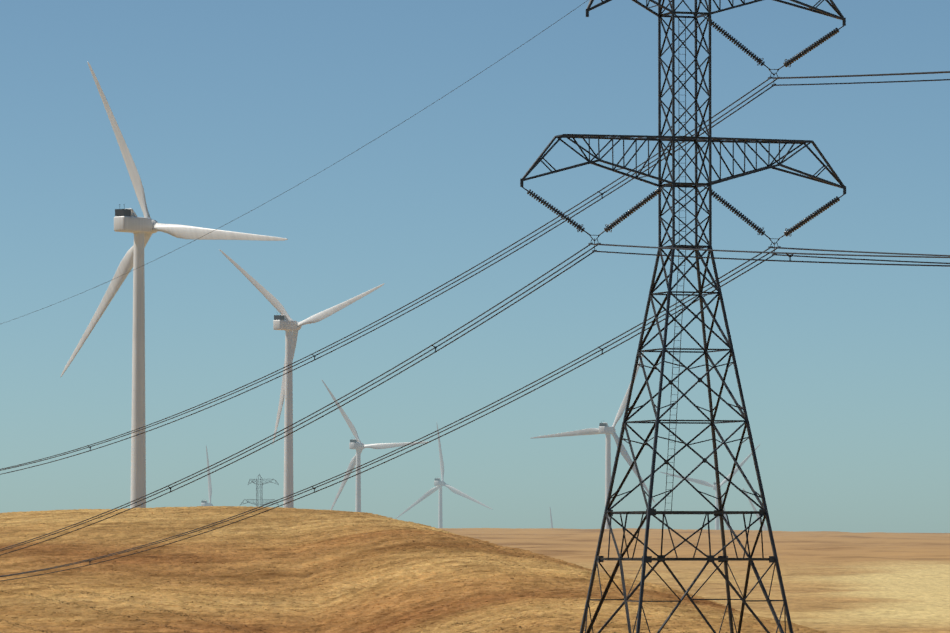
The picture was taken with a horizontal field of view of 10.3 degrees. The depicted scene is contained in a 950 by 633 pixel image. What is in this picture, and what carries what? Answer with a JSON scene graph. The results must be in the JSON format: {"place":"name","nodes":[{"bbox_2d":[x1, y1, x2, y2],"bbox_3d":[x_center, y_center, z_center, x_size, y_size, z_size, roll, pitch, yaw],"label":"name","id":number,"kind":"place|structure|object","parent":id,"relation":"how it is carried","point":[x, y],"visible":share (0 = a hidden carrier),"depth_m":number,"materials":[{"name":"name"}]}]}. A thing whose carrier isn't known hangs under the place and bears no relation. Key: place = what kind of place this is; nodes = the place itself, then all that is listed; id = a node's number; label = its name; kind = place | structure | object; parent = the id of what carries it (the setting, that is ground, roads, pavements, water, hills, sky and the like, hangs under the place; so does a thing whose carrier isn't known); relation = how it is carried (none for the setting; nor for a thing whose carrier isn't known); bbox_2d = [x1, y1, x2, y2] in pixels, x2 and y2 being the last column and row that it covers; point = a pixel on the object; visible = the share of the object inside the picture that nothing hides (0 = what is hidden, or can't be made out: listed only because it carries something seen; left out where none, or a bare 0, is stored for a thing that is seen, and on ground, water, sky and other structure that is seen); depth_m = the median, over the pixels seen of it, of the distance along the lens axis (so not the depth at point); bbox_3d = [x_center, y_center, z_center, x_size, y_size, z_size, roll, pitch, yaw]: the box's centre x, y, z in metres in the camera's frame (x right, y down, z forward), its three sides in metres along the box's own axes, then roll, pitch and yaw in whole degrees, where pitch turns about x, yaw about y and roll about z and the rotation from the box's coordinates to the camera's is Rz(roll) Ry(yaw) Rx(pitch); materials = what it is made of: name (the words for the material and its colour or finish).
{"place":"outdoors","nodes":[
{"label":"outdoors","id":0,"kind":"place"},
{"bbox_2d":[114,204,157,507],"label":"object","id":1,"kind":"object","parent":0,"point":[129,220],"visible":0.81,"depth_m":1279.89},
{"bbox_2d":[61,61,287,376],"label":"rotor","id":2,"kind":"object","parent":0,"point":[125,266],"visible":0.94,"depth_m":1289.30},
{"bbox_2d":[201,500,212,505],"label":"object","id":3,"kind":"object","parent":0,"point":[204,503],"visible":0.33,"depth_m":3877.04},
{"bbox_2d":[206,446,212,505],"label":"rotor","id":4,"kind":"object","parent":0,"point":[209,487],"visible":0.35,"depth_m":3887.46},
{"bbox_2d":[273,315,301,507],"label":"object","id":5,"kind":"object","parent":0,"point":[281,322],"visible":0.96,"depth_m":1960.97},
{"bbox_2d":[220,250,384,441],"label":"rotor","id":6,"kind":"object","parent":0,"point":[280,308],"visible":0.88,"depth_m":1968.35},
{"bbox_2d":[349,439,364,511],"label":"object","id":7,"kind":"object","parent":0,"point":[355,444],"visible":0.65,"depth_m":2958.50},
{"bbox_2d":[322,380,429,509],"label":"rotor","id":8,"kind":"object","parent":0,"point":[352,464],"visible":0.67,"depth_m":2966.40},
{"bbox_2d":[434,478,444,527],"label":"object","id":9,"kind":"object","parent":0,"point":[438,482],"visible":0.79,"depth_m":3835.82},
{"bbox_2d":[396,422,492,518],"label":"rotor","id":10,"kind":"object","parent":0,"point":[436,488],"visible":0.92,"depth_m":3842.42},
{"bbox_2d":[0,507,949,632],"bbox_3d":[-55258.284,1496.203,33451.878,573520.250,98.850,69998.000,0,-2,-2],"label":"ground","id":11,"kind":"structure","parent":0,"point":[851,582],"depth_m":1047.45,"materials":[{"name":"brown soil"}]},
{"bbox_2d":[240,474,278,506],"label":"pylon","id":12,"kind":"object","parent":11,"relation":"on","point":[261,499],"visible":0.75,"depth_m":2492.33,"materials":[{"name":"grey metal"}]},
{"bbox_2d":[0,506,825,632],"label":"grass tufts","id":13,"kind":"object","parent":11,"relation":"on","point":[681,615],"visible":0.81,"depth_m":477.93,"materials":[{"name":"brown plant"}]},
{"bbox_2d":[520,0,845,632],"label":"pylon","id":14,"kind":"object","parent":11,"relation":"on","point":[720,512],"visible":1,"depth_m":296.29,"materials":[{"name":"metal"}]},
{"bbox_2d":[87,16,844,564],"bbox_3d":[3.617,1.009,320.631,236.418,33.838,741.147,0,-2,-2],"label":"line hardware","id":15,"kind":"object","parent":14,"relation":"attached to","point":[611,230],"visible":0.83,"depth_m":298.28,"materials":[{"name":"metal"}]},
{"bbox_2d":[0,0,949,580],"bbox_3d":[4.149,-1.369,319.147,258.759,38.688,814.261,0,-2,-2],"label":"conductors","id":16,"kind":"object","parent":15,"relation":"attached to","point":[766,252],"visible":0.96,"depth_m":335.31,"materials":[{"name":"grey metal"}]},
{"bbox_2d":[527,19,839,236],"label":"insulators","id":17,"kind":"object","parent":14,"relation":"attached to","point":[613,224],"visible":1,"depth_m":297.72,"materials":[{"name":"grey"}]},
{"bbox_2d":[0,0,949,532],"label":"sky","id":18,"kind":"structure","parent":0,"point":[220,108],"materials":[{"name":"blue"}]},
{"bbox_2d":[550,508,552,527],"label":"rotor","id":19,"kind":"object","parent":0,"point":[551,519],"visible":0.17,"depth_m":3946.04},
{"bbox_2d":[530,352,654,502],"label":"rotor","id":20,"kind":"object","parent":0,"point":[623,450],"visible":0.73,"depth_m":2679.19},
{"bbox_2d":[599,421,615,528],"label":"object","id":21,"kind":"object","parent":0,"point":[606,429],"visible":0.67,"depth_m":2675.19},
{"bbox_2d":[660,444,759,529],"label":"rotor","id":22,"kind":"object","parent":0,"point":[702,482],"visible":0.58,"depth_m":3866.24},
{"bbox_2d":[713,482,720,529],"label":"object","id":23,"kind":"object","parent":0,"point":[716,505],"visible":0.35,"depth_m":3860.87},
{"bbox_2d":[743,488,767,530],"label":"rotor","id":24,"kind":"object","parent":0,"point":[764,527],"visible":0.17,"depth_m":3339.54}
]}

